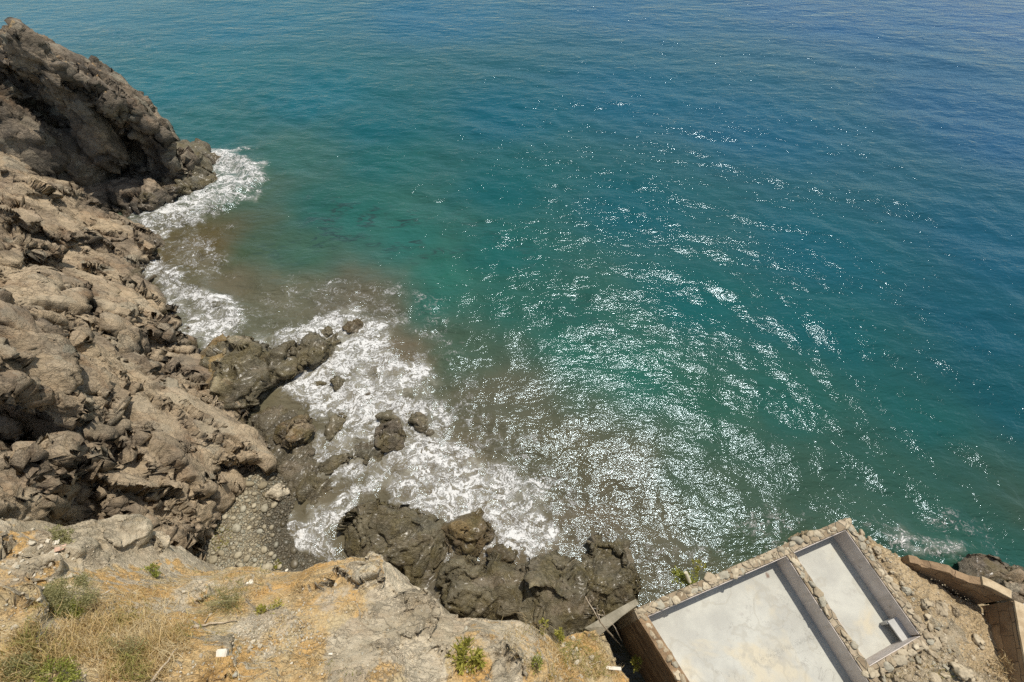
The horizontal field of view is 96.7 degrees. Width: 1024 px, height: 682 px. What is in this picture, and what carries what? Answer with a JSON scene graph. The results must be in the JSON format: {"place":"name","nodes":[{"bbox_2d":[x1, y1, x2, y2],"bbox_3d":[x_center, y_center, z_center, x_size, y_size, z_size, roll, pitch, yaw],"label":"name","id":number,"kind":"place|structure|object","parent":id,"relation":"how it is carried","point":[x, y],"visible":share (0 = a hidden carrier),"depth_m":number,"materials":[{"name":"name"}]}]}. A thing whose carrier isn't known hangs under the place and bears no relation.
{"place":"outdoors","nodes":[
{"label":"outdoors","id":0,"kind":"place"},
{"bbox_2d":[0,17,201,217],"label":"headland","id":1,"kind":"structure","parent":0,"point":[92,125],"depth_m":44.74,"materials":[{"name":"stone"}]},
{"bbox_2d":[0,151,276,566],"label":"cliff","id":2,"kind":"structure","parent":0,"point":[109,407],"depth_m":27.48,"materials":[{"name":"stone"}]},
{"bbox_2d":[197,467,326,571],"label":"beach","id":3,"kind":"structure","parent":0,"point":[247,473],"depth_m":27.84,"materials":[{"name":"gravel"}]},
{"bbox_2d":[208,555,217,563],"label":"cobble","id":4,"kind":"object","parent":3,"relation":"on","point":[213,559],"visible":0.94,"depth_m":26.34,"materials":[{"name":"stone"}]},
{"bbox_2d":[218,550,224,555],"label":"cobble","id":5,"kind":"object","parent":3,"relation":"on","point":[221,552],"visible":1,"depth_m":26.70,"materials":[{"name":"stone"}]},
{"bbox_2d":[212,524,231,550],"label":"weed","id":6,"kind":"object","parent":3,"relation":"on","point":[221,537],"visible":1,"depth_m":27.27,"materials":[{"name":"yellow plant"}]},
{"bbox_2d":[231,523,240,532],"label":"cobble","id":7,"kind":"object","parent":3,"relation":"on","point":[236,527],"visible":1,"depth_m":27.69,"materials":[{"name":"stone"}]},
{"bbox_2d":[234,551,242,558],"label":"cobble","id":8,"kind":"object","parent":3,"relation":"on","point":[238,554],"visible":1,"depth_m":26.73,"materials":[{"name":"stone"}]},
{"bbox_2d":[240,505,246,512],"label":"cobble","id":9,"kind":"object","parent":3,"relation":"on","point":[243,508],"visible":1,"depth_m":28.53,"materials":[{"name":"stone"}]},
{"bbox_2d":[243,555,250,562],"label":"cobble","id":10,"kind":"object","parent":3,"relation":"on","point":[246,558],"visible":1,"depth_m":26.64,"materials":[{"name":"stone"}]},
{"bbox_2d":[246,481,254,486],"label":"cobble","id":11,"kind":"object","parent":3,"relation":"on","point":[250,483],"visible":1,"depth_m":29.49,"materials":[{"name":"stone"}]},
{"bbox_2d":[256,529,262,533],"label":"cobble","id":12,"kind":"object","parent":3,"relation":"on","point":[259,531],"visible":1,"depth_m":27.86,"materials":[{"name":"stone"}]},
{"bbox_2d":[258,481,267,489],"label":"cobble","id":13,"kind":"object","parent":3,"relation":"on","point":[262,485],"visible":1,"depth_m":29.53,"materials":[{"name":"stone"}]},
{"bbox_2d":[261,546,267,553],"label":"cobble","id":14,"kind":"object","parent":3,"relation":"on","point":[264,549],"visible":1,"depth_m":27.14,"materials":[{"name":"stone"}]},
{"bbox_2d":[261,504,268,512],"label":"cobble","id":15,"kind":"object","parent":3,"relation":"on","point":[264,508],"visible":1,"depth_m":28.66,"materials":[{"name":"stone"}]},
{"bbox_2d":[262,563,272,569],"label":"cobble","id":16,"kind":"object","parent":3,"relation":"on","point":[267,565],"visible":0.66,"depth_m":26.56,"materials":[{"name":"stone"}]},
{"bbox_2d":[268,475,275,480],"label":"cobble","id":17,"kind":"object","parent":3,"relation":"on","point":[272,477],"visible":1,"depth_m":30.00,"materials":[{"name":"stone"}]},
{"bbox_2d":[270,501,277,508],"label":"cobble","id":18,"kind":"object","parent":3,"relation":"on","point":[274,504],"visible":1,"depth_m":28.89,"materials":[{"name":"stone"}]},
{"bbox_2d":[273,541,278,548],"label":"cobble","id":19,"kind":"object","parent":3,"relation":"on","point":[276,545],"visible":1,"depth_m":27.48,"materials":[{"name":"stone"}]},
{"bbox_2d":[265,483,289,501],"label":"boulder","id":20,"kind":"object","parent":3,"relation":"on","point":[278,492],"visible":1,"depth_m":29.09,"materials":[{"name":"stone"}]},
{"bbox_2d":[280,520,285,527],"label":"cobble","id":21,"kind":"object","parent":3,"relation":"on","point":[282,523],"visible":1,"depth_m":28.45,"materials":[{"name":"stone"}]},
{"bbox_2d":[290,546,296,553],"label":"cobble","id":22,"kind":"object","parent":3,"relation":"on","point":[293,550],"visible":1,"depth_m":27.47,"materials":[{"name":"stone"}]},
{"bbox_2d":[290,559,298,568],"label":"cobble","id":23,"kind":"object","parent":3,"relation":"on","point":[294,563],"visible":1,"depth_m":26.88,"materials":[{"name":"stone"}]},
{"bbox_2d":[0,514,628,681],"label":"slope","id":24,"kind":"structure","parent":0,"point":[131,541],"depth_m":16.17,"materials":[{"name":"stone"}]},
{"bbox_2d":[0,650,44,681],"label":"shrub","id":25,"kind":"object","parent":24,"relation":"on","point":[13,665],"visible":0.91,"depth_m":11.21,"materials":[{"name":"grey plant"}]},
{"bbox_2d":[28,540,36,544],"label":"loose stone","id":26,"kind":"object","parent":24,"relation":"on","point":[30,542],"visible":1,"depth_m":15.88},
{"bbox_2d":[33,655,86,681],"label":"plant","id":27,"kind":"object","parent":24,"relation":"on","point":[60,677],"visible":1,"depth_m":11.32,"materials":[{"name":"green plant"}]},
{"bbox_2d":[44,524,75,543],"bbox_3d":[-16.570,7.083,16.493,1.483,0.546,0.896,0,53,0],"label":"plant","id":28,"kind":"object","parent":24,"relation":"on","point":[56,533],"visible":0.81,"depth_m":16.54,"materials":[{"name":"green plant"}]},
{"bbox_2d":[54,544,65,551],"bbox_3d":[-16.105,7.383,16.230,0.338,0.040,0.167,-15,65,-18],"label":"tile shard","id":29,"kind":"object","parent":24,"relation":"on","point":[56,549],"visible":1,"depth_m":16.20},
{"bbox_2d":[54,596,83,617],"bbox_3d":[-13.438,8.251,13.659,0.886,0.474,0.943,23,56,17],"label":"plant","id":30,"kind":"object","parent":24,"relation":"on","point":[73,609],"visible":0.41,"depth_m":13.73,"materials":[{"name":"green plant"}]},
{"bbox_2d":[39,569,102,618],"bbox_3d":[-13.748,7.857,13.818,2.066,0.976,1.869,-20,55,-15],"label":"shrub","id":31,"kind":"object","parent":24,"relation":"on","point":[55,593],"visible":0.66,"depth_m":14.02,"materials":[{"name":"green plant"}]},
{"bbox_2d":[99,632,148,662],"bbox_3d":[-11.075,8.683,12.643,1.745,0.609,1.065,0,53,0],"label":"weed","id":32,"kind":"object","parent":24,"relation":"on","point":[122,647],"visible":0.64,"depth_m":12.85,"materials":[{"name":"grey plant"}]},
{"bbox_2d":[140,562,160,577],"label":"plant","id":33,"kind":"object","parent":24,"relation":"on","point":[150,570],"visible":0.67,"depth_m":17.59,"materials":[{"name":"green plant"}]},
{"bbox_2d":[150,648,177,681],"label":"branch","id":34,"kind":"object","parent":24,"relation":"on","point":[152,679],"visible":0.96,"depth_m":12.48,"materials":[{"name":"brown wood"}]},
{"bbox_2d":[193,620,236,627],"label":"branch","id":35,"kind":"object","parent":24,"relation":"on","point":[196,626],"visible":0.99,"depth_m":15.02,"materials":[{"name":"brown wood"}]},
{"bbox_2d":[183,558,257,622],"bbox_3d":[-10.252,9.036,15.721,2.893,2.095,2.671,-12,54,-9],"label":"reed clump","id":36,"kind":"object","parent":24,"relation":"on","point":[229,601],"visible":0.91,"depth_m":15.84,"materials":[{"name":"grey plant"}]},
{"bbox_2d":[216,648,228,656],"bbox_3d":[-8.617,9.294,13.529,0.301,0.262,0.256,3,60,-13],"label":"masonry block","id":37,"kind":"object","parent":24,"relation":"on","point":[222,652],"depth_m":13.46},
{"bbox_2d":[253,597,283,615],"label":"plant","id":38,"kind":"object","parent":24,"relation":"on","point":[266,610],"visible":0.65,"depth_m":16.09,"materials":[{"name":"green plant"}]},
{"bbox_2d":[287,575,304,596],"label":"grass tuft","id":39,"kind":"object","parent":24,"relation":"on","point":[297,584],"visible":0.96,"depth_m":17.18,"materials":[{"name":"plant"}]},
{"bbox_2d":[445,635,486,674],"bbox_3d":[-1.663,10.841,15.657,1.461,0.864,1.314,-18,55,-13],"label":"succulent","id":40,"kind":"object","parent":24,"relation":"on","point":[462,663],"visible":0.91,"depth_m":15.62,"materials":[{"name":"green plant"}]},
{"bbox_2d":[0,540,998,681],"bbox_3d":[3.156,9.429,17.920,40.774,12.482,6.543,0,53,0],"label":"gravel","id":41,"kind":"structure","parent":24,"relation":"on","point":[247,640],"depth_m":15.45,"materials":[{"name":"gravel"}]},
{"bbox_2d":[0,561,1009,681],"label":"dry grass","id":42,"kind":"structure","parent":24,"relation":"on","point":[19,643],"depth_m":13.18,"materials":[{"name":"plant"}]},
{"bbox_2d":[512,610,555,651],"bbox_3d":[0.952,11.988,18.613,1.878,1.004,1.815,0,53,0],"label":"grass tuft","id":43,"kind":"object","parent":24,"relation":"on","point":[537,629],"visible":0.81,"depth_m":18.80,"materials":[{"name":"plant"}]},
{"bbox_2d":[526,652,544,674],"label":"weed","id":44,"kind":"object","parent":24,"relation":"on","point":[537,661],"visible":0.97,"depth_m":16.30,"materials":[{"name":"green plant"}]},
{"bbox_2d":[538,617,548,634],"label":"weed","id":45,"kind":"object","parent":24,"relation":"on","point":[543,627],"visible":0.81,"depth_m":19.21,"materials":[{"name":"green plant"}]},
{"bbox_2d":[554,627,564,642],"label":"weed","id":46,"kind":"object","parent":24,"relation":"on","point":[559,633],"visible":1,"depth_m":19.41,"materials":[{"name":"green plant"}]},
{"bbox_2d":[585,596,621,646],"bbox_3d":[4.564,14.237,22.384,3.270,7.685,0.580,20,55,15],"label":"branch","id":47,"kind":"object","parent":24,"relation":"on","point":[618,642],"visible":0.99,"depth_m":19.99,"materials":[{"name":"brown wood"}]},
{"bbox_2d":[579,599,638,634],"bbox_3d":[4.786,14.224,22.923,2.719,4.300,0.565,-21,55,-15],"label":"concrete ledge","id":48,"kind":"object","parent":24,"relation":"on","point":[614,616],"visible":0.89,"depth_m":21.58,"materials":[{"name":"concrete"}]},
{"bbox_2d":[606,666,620,669],"bbox_3d":[4.093,13.978,19.473,1.152,0.054,0.125,4,56,1],"label":"plank","id":49,"kind":"object","parent":24,"relation":"on","point":[615,668],"visible":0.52,"depth_m":19.44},
{"bbox_2d":[630,654,642,672],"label":"weed","id":50,"kind":"object","parent":24,"relation":"on","point":[634,660],"visible":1,"depth_m":21.79,"materials":[{"name":"green plant"}]},
{"bbox_2d":[248,404,608,640],"bbox_3d":[-7.198,11.573,29.098,30.781,2.363,11.920,27,57,19],"label":"rock shelf","id":51,"kind":"object","parent":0,"point":[296,469],"visible":0.2,"depth_m":30.92,"materials":[{"name":"stone"}]},
{"bbox_2d":[272,414,314,449],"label":"boulder","id":52,"kind":"object","parent":51,"relation":"on","point":[294,432],"visible":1,"depth_m":31.50,"materials":[{"name":"stone"}]},
{"bbox_2d":[374,417,405,452],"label":"boulder","id":53,"kind":"object","parent":51,"relation":"on","point":[389,436],"visible":0.98,"depth_m":31.82,"materials":[{"name":"stone"}]},
{"bbox_2d":[435,554,487,587],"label":"boulder","id":54,"kind":"object","parent":51,"relation":"on","point":[468,565],"visible":0.69,"depth_m":25.87,"materials":[{"name":"stone"}]},
{"bbox_2d":[441,572,498,617],"bbox_3d":[-2.303,14.165,25.521,3.397,2.283,2.543,0,53,0],"label":"boulder","id":55,"kind":"object","parent":51,"relation":"on","point":[467,596],"visible":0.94,"depth_m":24.86,"materials":[{"name":"stone"}]},
{"bbox_2d":[485,549,524,619],"bbox_3d":[-0.502,14.059,26.267,2.971,2.243,3.603,0,53,0],"label":"boulder","id":56,"kind":"object","parent":51,"relation":"on","point":[508,584],"visible":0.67,"depth_m":25.48,"materials":[{"name":"stone"}]},
{"bbox_2d":[514,550,603,640],"bbox_3d":[2.374,14.604,25.625,4.805,3.640,4.957,-14,54,-11],"label":"boulder","id":57,"kind":"object","parent":51,"relation":"on","point":[556,591],"visible":0.77,"depth_m":24.89,"materials":[{"name":"stone"}]},
{"bbox_2d":[581,533,641,636],"bbox_3d":[5.434,13.965,26.378,3.842,3.213,5.356,0,53,0],"label":"boulder","id":58,"kind":"object","parent":51,"relation":"on","point":[614,583],"visible":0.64,"depth_m":25.92,"materials":[{"name":"stone"}]},
{"bbox_2d":[486,543,517,564],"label":"boulder","id":59,"kind":"object","parent":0,"point":[509,554],"visible":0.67,"depth_m":27.37,"materials":[{"name":"stone"}]},
{"bbox_2d":[0,0,1023,681],"bbox_3d":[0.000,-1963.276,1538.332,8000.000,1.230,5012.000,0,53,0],"label":"sea","id":60,"kind":"structure","parent":0,"point":[670,286],"depth_m":44.53,"materials":[{"name":"teal liquid"}]},
{"bbox_2d":[129,177,169,211],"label":"boulder","id":61,"kind":"object","parent":60,"relation":"in","point":[153,195],"visible":0.9,"depth_m":47.79,"materials":[{"name":"stone"}]},
{"bbox_2d":[159,177,185,202],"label":"boulder","id":62,"kind":"object","parent":60,"relation":"in","point":[174,190],"visible":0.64,"depth_m":49.02,"materials":[{"name":"stone"}]},
{"bbox_2d":[176,138,212,170],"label":"boulder","id":63,"kind":"object","parent":60,"relation":"in","point":[199,148],"visible":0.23,"depth_m":53.12,"materials":[{"name":"stone"}]},
{"bbox_2d":[174,165,217,194],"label":"boulder","id":64,"kind":"object","parent":60,"relation":"in","point":[200,178],"visible":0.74,"depth_m":50.18,"materials":[{"name":"stone"}]},
{"bbox_2d":[204,153,220,164],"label":"boulder","id":65,"kind":"object","parent":60,"relation":"in","point":[213,157],"visible":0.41,"depth_m":53.36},
{"bbox_2d":[200,333,229,389],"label":"boulder","id":66,"kind":"object","parent":60,"relation":"in","point":[220,338],"visible":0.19,"depth_m":34.83,"materials":[{"name":"stone"}]},
{"bbox_2d":[199,335,288,411],"bbox_3d":[-20.613,2.907,35.011,6.667,4.407,6.688,0,53,0],"label":"boulder","id":67,"kind":"object","parent":60,"relation":"in","point":[243,377],"visible":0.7,"depth_m":33.62,"materials":[{"name":"stone"}]},
{"bbox_2d":[260,340,305,380],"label":"boulder","id":68,"kind":"object","parent":60,"relation":"in","point":[284,363],"visible":0.81,"depth_m":34.93,"materials":[{"name":"stone"}]},
{"bbox_2d":[296,332,334,369],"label":"boulder","id":69,"kind":"object","parent":60,"relation":"in","point":[314,350],"visible":0.96,"depth_m":36.03,"materials":[{"name":"stone"}]},
{"bbox_2d":[315,381,326,385],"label":"boulder","id":70,"kind":"object","parent":60,"relation":"in","point":[319,383],"visible":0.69,"depth_m":34.87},
{"bbox_2d":[321,326,332,337],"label":"boulder","id":71,"kind":"object","parent":60,"relation":"in","point":[326,331],"visible":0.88,"depth_m":37.89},
{"bbox_2d":[326,333,340,344],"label":"boulder","id":72,"kind":"object","parent":60,"relation":"in","point":[333,340],"visible":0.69,"depth_m":37.35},
{"bbox_2d":[317,450,352,475],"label":"boulder","id":73,"kind":"object","parent":60,"relation":"in","point":[332,463],"visible":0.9,"depth_m":31.07,"materials":[{"name":"stone"}]},
{"bbox_2d":[324,412,346,440],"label":"boulder","id":74,"kind":"object","parent":60,"relation":"in","point":[334,426],"visible":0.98,"depth_m":32.69,"materials":[{"name":"stone"}]},
{"bbox_2d":[330,375,344,390],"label":"boulder","id":75,"kind":"object","parent":60,"relation":"in","point":[337,381],"visible":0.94,"depth_m":34.72,"materials":[{"name":"stone"}]},
{"bbox_2d":[342,318,363,332],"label":"boulder","id":76,"kind":"object","parent":60,"relation":"in","point":[355,325],"visible":0.96,"depth_m":38.25,"materials":[{"name":"stone"}]},
{"bbox_2d":[336,498,435,571],"bbox_3d":[-7.647,11.956,27.990,6.357,2.829,4.413,0,53,0],"label":"boulder","id":77,"kind":"object","parent":60,"relation":"in","point":[391,534],"visible":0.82,"depth_m":27.32,"materials":[{"name":"stone"}]},
{"bbox_2d":[375,410,397,422],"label":"boulder","id":78,"kind":"object","parent":60,"relation":"in","point":[385,416],"visible":0.66,"depth_m":32.93,"materials":[{"name":"stone"}]},
{"bbox_2d":[408,412,427,432],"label":"boulder","id":79,"kind":"object","parent":60,"relation":"in","point":[418,421],"visible":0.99,"depth_m":32.77,"materials":[{"name":"stone"}]},
{"bbox_2d":[398,511,447,586],"bbox_3d":[-5.430,12.462,27.476,2.982,2.054,4.372,0,53,0],"label":"boulder","id":80,"kind":"object","parent":60,"relation":"in","point":[424,565],"visible":0.68,"depth_m":27.00,"materials":[{"name":"stone"}]},
{"bbox_2d":[424,429,434,435],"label":"boulder","id":81,"kind":"object","parent":60,"relation":"in","point":[430,432],"visible":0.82,"depth_m":32.46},
{"bbox_2d":[441,508,494,557],"bbox_3d":[-2.726,11.848,28.151,3.214,2.050,2.937,-35,60,-23],"label":"boulder","id":82,"kind":"object","parent":60,"relation":"in","point":[472,533],"visible":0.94,"depth_m":27.65,"materials":[{"name":"stone"}]},
{"bbox_2d":[957,553,1023,601],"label":"boulder","id":83,"kind":"object","parent":60,"relation":"in","point":[991,567],"visible":0.44,"depth_m":26.17,"materials":[{"name":"stone"}]},
{"bbox_2d":[1005,565,1023,582],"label":"boulder","id":84,"kind":"object","parent":60,"relation":"in","point":[1011,568],"visible":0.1,"depth_m":26.13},
{"bbox_2d":[788,529,1009,681],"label":"terrace","id":85,"kind":"structure","parent":0,"point":[969,619],"depth_m":21.44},
{"bbox_2d":[615,518,935,681],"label":"ruined building","id":86,"kind":"structure","parent":85,"relation":"on","point":[830,603],"depth_m":21.63,"materials":[{"name":"grey paint"}]},
{"bbox_2d":[670,565,698,586],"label":"plant","id":87,"kind":"object","parent":86,"relation":"on","point":[680,575],"visible":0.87,"depth_m":21.95,"materials":[{"name":"green plant"}]},
{"bbox_2d":[684,571,690,582],"bbox_3d":[8.370,11.245,21.676,0.170,0.521,0.524,-28,58,-20],"label":"pipe end","id":88,"kind":"object","parent":86,"relation":"attached to","point":[687,576],"visible":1,"depth_m":21.61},
{"bbox_2d":[692,558,706,576],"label":"plant","id":89,"kind":"object","parent":86,"relation":"on","point":[697,569],"visible":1,"depth_m":22.21,"materials":[{"name":"green plant"}]},
{"bbox_2d":[859,529,864,536],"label":"rubble stone","id":90,"kind":"object","parent":85,"relation":"on","point":[861,532],"visible":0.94,"depth_m":23.69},
{"bbox_2d":[872,546,881,554],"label":"rubble stone","id":91,"kind":"object","parent":85,"relation":"on","point":[877,550],"visible":0.98,"depth_m":22.94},
{"bbox_2d":[893,675,899,681],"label":"rubble stone","id":92,"kind":"object","parent":85,"relation":"on","point":[895,679],"visible":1,"depth_m":19.43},
{"bbox_2d":[901,586,913,595],"bbox_3d":[18.940,11.996,21.824,0.466,0.402,0.392,0,53,0],"label":"stone block","id":93,"kind":"object","parent":85,"relation":"on","point":[907,591],"depth_m":21.79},
{"bbox_2d":[903,674,912,681],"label":"rubble stone","id":94,"kind":"object","parent":85,"relation":"on","point":[906,679],"visible":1,"depth_m":19.41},
{"bbox_2d":[906,665,913,673],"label":"rubble stone","id":95,"kind":"object","parent":85,"relation":"on","point":[909,667],"visible":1,"depth_m":19.77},
{"bbox_2d":[915,655,921,664],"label":"rubble stone","id":96,"kind":"object","parent":85,"relation":"on","point":[918,659],"visible":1,"depth_m":20.11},
{"bbox_2d":[921,598,933,609],"bbox_3d":[19.598,12.433,21.529,0.618,0.394,0.467,-7,53,-6],"label":"stone block","id":97,"kind":"object","parent":85,"relation":"on","point":[925,603],"depth_m":21.44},
{"bbox_2d":[925,613,930,619],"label":"rubble stone","id":98,"kind":"object","parent":85,"relation":"on","point":[928,616],"visible":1,"depth_m":21.17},
{"bbox_2d":[928,623,932,630],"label":"rubble stone","id":99,"kind":"object","parent":85,"relation":"on","point":[930,627],"visible":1,"depth_m":21.00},
{"bbox_2d":[924,649,937,658],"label":"rubble stone","id":100,"kind":"object","parent":85,"relation":"on","point":[931,652],"visible":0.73,"depth_m":20.20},
{"bbox_2d":[927,671,941,681],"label":"rubble stone","id":101,"kind":"object","parent":85,"relation":"on","point":[934,677],"visible":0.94,"depth_m":19.44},
{"bbox_2d":[928,636,941,650],"bbox_3d":[18.979,13.691,20.572,0.660,0.482,0.676,-13,54,-10],"label":"stone block","id":102,"kind":"object","parent":85,"relation":"on","point":[937,646],"depth_m":20.38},
{"bbox_2d":[935,600,948,617],"bbox_3d":[20.462,12.780,21.697,0.533,0.431,0.745,33,59,23],"label":"stone block","id":103,"kind":"object","parent":85,"relation":"on","point":[942,607],"depth_m":21.62,"materials":[{"name":"stone"}]},
{"bbox_2d":[939,636,947,643],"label":"rubble stone","id":104,"kind":"object","parent":85,"relation":"on","point":[944,639],"visible":0.99,"depth_m":20.66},
{"bbox_2d":[939,673,950,678],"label":"rubble stone","id":105,"kind":"object","parent":85,"relation":"on","point":[946,676],"visible":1,"depth_m":19.63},
{"bbox_2d":[942,663,949,671],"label":"rubble stone","id":106,"kind":"object","parent":85,"relation":"on","point":[947,668],"visible":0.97,"depth_m":19.92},
{"bbox_2d":[950,605,959,616],"bbox_3d":[21.297,12.988,21.908,0.378,0.489,0.554,25,57,18],"label":"stone block","id":107,"kind":"object","parent":85,"relation":"on","point":[955,610],"depth_m":21.79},
{"bbox_2d":[948,661,975,681],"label":"stone block","id":108,"kind":"object","parent":85,"relation":"on","point":[962,672],"depth_m":19.61,"materials":[{"name":"stone"}]},
{"bbox_2d":[901,555,1023,681],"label":"retaining wall","id":109,"kind":"structure","parent":85,"relation":"on","point":[1005,620],"depth_m":21.74,"materials":[{"name":"concrete"}]},
{"bbox_2d":[972,633,985,649],"bbox_3d":[21.731,14.059,21.258,0.541,0.488,0.577,-37,61,-25],"label":"stone block","id":110,"kind":"object","parent":85,"relation":"on","point":[979,641],"depth_m":21.14,"materials":[{"name":"stone"}]},
{"bbox_2d":[989,651,1017,681],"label":"dry bush","id":111,"kind":"object","parent":85,"relation":"on","point":[1008,661],"visible":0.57,"depth_m":20.39,"materials":[{"name":"plant"}]},
{"bbox_2d":[991,579,1023,603],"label":"boulder","id":112,"kind":"object","parent":85,"relation":"on","point":[1016,588],"visible":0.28,"depth_m":25.02,"materials":[{"name":"stone"}]}
]}

